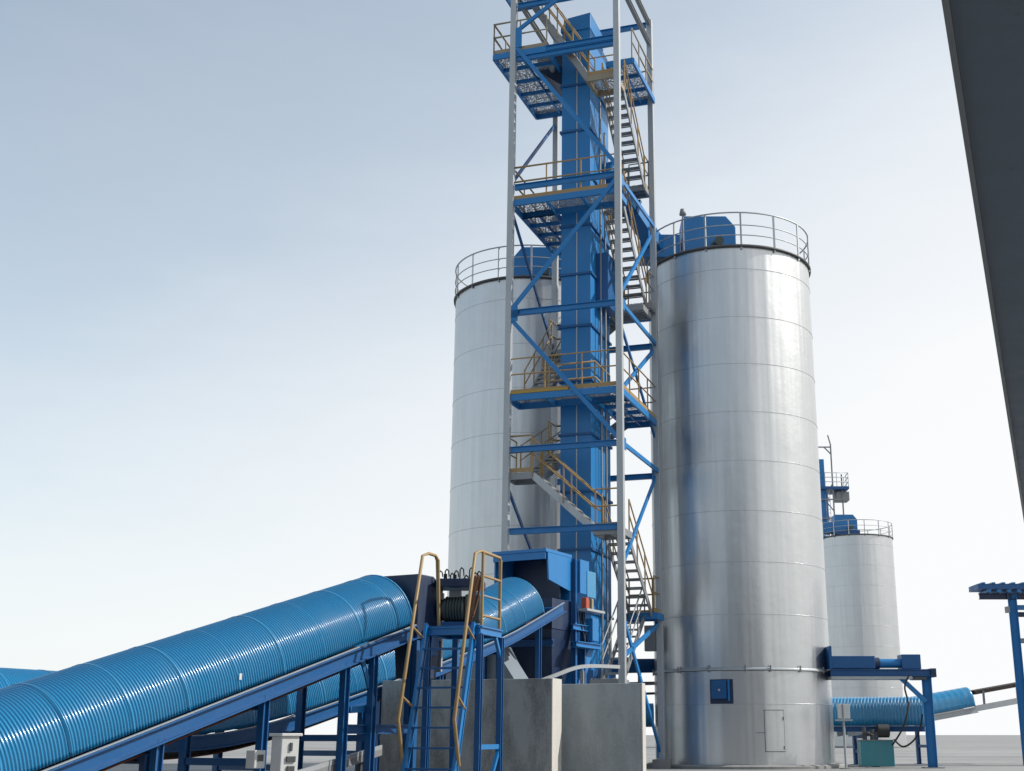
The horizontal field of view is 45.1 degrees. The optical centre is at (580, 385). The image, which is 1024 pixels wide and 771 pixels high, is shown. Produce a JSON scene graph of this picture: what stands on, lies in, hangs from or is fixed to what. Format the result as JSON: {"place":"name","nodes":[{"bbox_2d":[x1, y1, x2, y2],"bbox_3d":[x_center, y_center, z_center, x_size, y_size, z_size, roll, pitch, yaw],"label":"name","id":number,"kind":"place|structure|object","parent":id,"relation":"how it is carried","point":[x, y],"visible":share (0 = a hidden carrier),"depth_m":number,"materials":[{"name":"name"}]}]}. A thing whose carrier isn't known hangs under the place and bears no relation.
{"place":"outdoors","nodes":[
{"label":"outdoors","id":0,"kind":"place"},
{"bbox_2d":[0,0,1023,734],"label":"sky","id":1,"kind":"structure","parent":0,"point":[234,234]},
{"bbox_2d":[106,735,1023,770],"bbox_3d":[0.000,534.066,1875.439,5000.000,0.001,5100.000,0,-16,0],"label":"ground","id":2,"kind":"structure","parent":0,"point":[979,752],"depth_m":70.36,"materials":[{"name":"concrete"}]},
{"bbox_2d":[0,575,418,770],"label":"belt conveyor","id":3,"kind":"object","parent":2,"relation":"on","point":[153,699],"visible":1,"depth_m":19.83,"materials":[{"name":"metal"}]},
{"bbox_2d":[245,750,265,767],"bbox_3d":[-5.221,6.006,19.754,0.249,0.280,0.168,-6,-17,21],"label":"junction box","id":4,"kind":"object","parent":3,"relation":"attached to","point":[255,758],"visible":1,"depth_m":19.71,"materials":[{"name":"white paint"}]},
{"bbox_2d":[0,577,566,770],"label":"belt conveyor","id":5,"kind":"object","parent":2,"relation":"on","point":[522,608],"visible":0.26,"depth_m":27.42,"materials":[{"name":"metal"}]},
{"bbox_2d":[269,733,302,770],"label":"control cabinet","id":6,"kind":"object","parent":2,"relation":"on","point":[284,751],"visible":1,"depth_m":19.80,"materials":[{"name":"white metal"}]},
{"bbox_2d":[297,745,381,770],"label":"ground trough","id":7,"kind":"object","parent":2,"relation":"on","point":[357,758],"visible":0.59,"depth_m":23.15,"materials":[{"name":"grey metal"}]},
{"bbox_2d":[348,640,419,770],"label":"support frame","id":8,"kind":"object","parent":2,"relation":"on","point":[390,729],"visible":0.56,"depth_m":23.78,"materials":[{"name":"blue paint"}]},
{"bbox_2d":[367,574,443,770],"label":"conveyor head","id":9,"kind":"object","parent":2,"relation":"on","point":[426,604],"visible":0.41,"depth_m":24.90},
{"bbox_2d":[436,593,443,671],"bbox_3d":[-3.029,5.120,25.466,0.420,1.600,0.060,-8,-18,26],"label":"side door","id":10,"kind":"structure","parent":9,"relation":"in","point":[440,653],"depth_m":25.23,"materials":[{"name":"metal"}]},
{"bbox_2d":[396,550,503,770],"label":"access ladder","id":11,"kind":"object","parent":2,"relation":"on","point":[473,632],"visible":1,"depth_m":23.16,"materials":[{"name":"blue metal"}]},
{"bbox_2d":[465,574,480,622],"bbox_3d":[-2.135,4.266,24.549,0.368,0.988,0.153,-15,-22,43],"label":"cable hank","id":12,"kind":"object","parent":11,"relation":"hanging from","point":[477,582],"visible":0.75,"depth_m":24.52,"materials":[{"name":"brown"}]},
{"bbox_2d":[436,567,485,767],"bbox_3d":[-2.478,5.983,24.991,0.958,4.548,0.850,0,-16,0],"label":"cable reel","id":13,"kind":"object","parent":2,"relation":"on","point":[452,607],"visible":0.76,"depth_m":25.10,"materials":[{"name":"blue paint"}]},
{"bbox_2d":[379,678,561,770],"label":"concrete wall","id":14,"kind":"structure","parent":2,"relation":"on","point":[532,723],"depth_m":26.91,"materials":[{"name":"grey concrete"}]},
{"bbox_2d":[447,244,560,662],"bbox_3d":[-2.280,5.279,54.117,7.740,21.824,7.740,0,-16,0],"label":"storage silo","id":15,"kind":"object","parent":2,"relation":"on","point":[475,520],"visible":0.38,"depth_m":52.28,"materials":[{"name":"metal"}]},
{"bbox_2d":[514,247,560,276],"bbox_3d":[-1.080,-5.256,56.825,4.200,2.050,2.350,0,-16,0],"label":"drive housing","id":16,"kind":"object","parent":15,"relation":"on","point":[541,252],"visible":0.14,"depth_m":56.40,"materials":[{"name":"blue metal"}]},
{"bbox_2d":[446,548,604,683],"bbox_3d":[-1.871,8.508,37.638,3.940,6.603,3.950,-8,-18,26],"label":"feed hopper","id":17,"kind":"object","parent":2,"relation":"on","point":[553,578],"visible":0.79,"depth_m":37.67,"materials":[{"name":"blue metal"}]},
{"bbox_2d":[537,13,615,683],"bbox_3d":[0.004,-0.637,47.922,3.040,29.618,2.920,-5,-17,17],"label":"bucket elevator","id":18,"kind":"object","parent":2,"relation":"on","point":[579,275],"visible":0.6,"depth_m":47.46,"materials":[{"name":"blue metal"}]},
{"bbox_2d":[602,161,662,250],"bbox_3d":[2.177,-7.432,51.963,0.820,2.627,4.671,-10,-19,32],"label":"discharge spout","id":19,"kind":"object","parent":18,"relation":"attached to","point":[642,223],"visible":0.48,"depth_m":52.02,"materials":[{"name":"blue metal"}]},
{"bbox_2d":[543,664,619,683],"bbox_3d":[-0.148,9.599,35.246,3.377,3.197,0.267,12,-20,-35],"label":"steel channel","id":20,"kind":"object","parent":2,"relation":"on","point":[562,672],"visible":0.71,"depth_m":35.61,"materials":[{"name":"grey metal"}]},
{"bbox_2d":[493,0,671,768],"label":"stair tower","id":21,"kind":"structure","parent":2,"relation":"on","point":[515,53],"depth_m":47.33,"materials":[{"name":"metal"}]},
{"bbox_2d":[644,625,656,651],"bbox_3d":[2.724,9.838,47.811,0.420,0.980,0.300,-5,-17,17],"label":"wall cabinet","id":22,"kind":"object","parent":21,"relation":"attached to","point":[650,643],"depth_m":47.65,"materials":[{"name":"grey metal"}]},
{"bbox_2d":[561,683,645,770],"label":"concrete wall","id":23,"kind":"structure","parent":2,"relation":"on","point":[603,727],"depth_m":27.23,"materials":[{"name":"grey concrete"}]},
{"bbox_2d":[612,659,654,694],"bbox_3d":[1.817,12.909,48.737,0.500,4.203,3.766,-15,-22,42],"label":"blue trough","id":24,"kind":"object","parent":2,"relation":"on","point":[646,665],"visible":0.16,"depth_m":49.62,"materials":[{"name":"paint"}]},
{"bbox_2d":[645,703,653,726],"bbox_3d":[1.859,13.616,47.902,2.000,2.386,0.900,0,-16,0],"label":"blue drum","id":25,"kind":"object","parent":2,"relation":"on","point":[648,723],"visible":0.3,"depth_m":47.73,"materials":[{"name":"paint"}]},
{"bbox_2d":[646,212,844,769],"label":"storage silo","id":26,"kind":"object","parent":2,"relation":"on","point":[747,683],"visible":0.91,"depth_m":47.61,"materials":[{"name":"metal"}]},
{"bbox_2d":[679,208,685,250],"bbox_3d":[4.300,-6.439,51.417,0.300,2.090,0.300,0,-16,0],"label":"railing lamp","id":27,"kind":"object","parent":26,"relation":"on","point":[682,213],"visible":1,"depth_m":51.51,"materials":[{"name":"grey metal"}]},
{"bbox_2d":[639,216,735,265],"bbox_3d":[4.750,-6.212,53.458,4.300,2.050,2.350,0,-16,0],"label":"drive housing","id":28,"kind":"object","parent":26,"relation":"on","point":[693,223],"visible":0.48,"depth_m":53.06,"materials":[{"name":"blue metal"}]},
{"bbox_2d":[764,710,784,750],"bbox_3d":[7.096,12.606,44.870,0.734,1.435,0.031,3,-16,-11],"label":"access door","id":29,"kind":"structure","parent":26,"relation":"in","point":[774,722],"depth_m":44.87,"materials":[{"name":"grey metal"}]},
{"bbox_2d":[818,435,849,536],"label":"elevator tower","id":30,"kind":"structure","parent":2,"relation":"on","point":[840,494],"depth_m":132.87,"materials":[{"name":"blue metal"}]},
{"bbox_2d":[835,704,852,768],"bbox_3d":[9.687,12.871,45.099,0.600,2.289,0.480,0,-16,0],"label":"control post","id":31,"kind":"object","parent":2,"relation":"on","point":[843,712],"visible":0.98,"depth_m":45.14,"materials":[{"name":"metal"}]},
{"bbox_2d":[822,519,911,747],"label":"storage silo","id":32,"kind":"object","parent":2,"relation":"on","point":[862,612],"visible":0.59,"depth_m":120.62,"materials":[{"name":"metal"}]},
{"bbox_2d":[823,515,859,535],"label":"drive housing","id":33,"kind":"object","parent":32,"relation":"on","point":[842,524],"visible":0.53,"depth_m":125.18,"materials":[{"name":"blue metal"}]},
{"bbox_2d":[856,724,894,765],"bbox_3d":[11.428,13.927,47.597,1.337,1.563,0.678,0,-16,0],"label":"hydraulic unit","id":34,"kind":"object","parent":2,"relation":"on","point":[872,751],"visible":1,"depth_m":47.29,"materials":[{"name":"teal paint"}]},
{"bbox_2d":[832,696,924,766],"bbox_3d":[10.997,13.758,48.902,5.213,2.660,1.320,-5,-17,17],"label":"belt conveyor","id":35,"kind":"object","parent":2,"relation":"on","point":[867,713],"visible":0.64,"depth_m":48.36,"materials":[{"name":"metal"}]},
{"bbox_2d":[825,646,944,767],"bbox_3d":[11.468,12.158,46.539,4.047,4.447,0.940,0,-16,0],"label":"slide gate frame","id":36,"kind":"object","parent":2,"relation":"on","point":[853,667],"visible":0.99,"depth_m":46.54,"materials":[{"name":"blue paint"}]},
{"bbox_2d":[892,674,909,745],"bbox_3d":[11.979,12.280,46.469,0.418,2.591,1.685,5,-16,-15],"label":"hydraulic hose","id":37,"kind":"object","parent":36,"relation":"hanging from","point":[897,737],"visible":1,"depth_m":45.86,"materials":[{"name":"black rubber"}]},
{"bbox_2d":[894,714,922,747],"bbox_3d":[12.402,13.130,46.723,0.280,1.223,1.511,11,-19,-33],"label":"hydraulic hose","id":38,"kind":"object","parent":36,"relation":"hanging from","point":[914,739],"visible":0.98,"depth_m":46.30,"materials":[{"name":"black rubber"}]},
{"bbox_2d":[836,687,978,764],"bbox_3d":[13.768,14.353,51.945,6.188,3.179,1.280,4,-16,-13],"label":"belt conveyor","id":39,"kind":"object","parent":2,"relation":"on","point":[951,703],"visible":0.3,"depth_m":52.15,"materials":[{"name":"metal"}]},
{"bbox_2d":[941,0,1023,519],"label":"canopy roof","id":40,"kind":"structure","parent":2,"relation":"on","point":[985,38],"depth_m":12.73,"materials":[{"name":"grey paint"}]},
{"bbox_2d":[971,682,1016,710],"bbox_3d":[18.892,14.412,53.157,4.491,3.728,0.986,4,-16,-13],"label":"open belt","id":41,"kind":"object","parent":2,"relation":"on","point":[992,705],"visible":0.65,"depth_m":52.70,"materials":[{"name":"metal"}]},
{"bbox_2d":[969,582,1023,764],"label":"blue shelter","id":42,"kind":"object","parent":2,"relation":"on","point":[1012,593],"visible":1,"depth_m":51.56,"materials":[{"name":"paint"}]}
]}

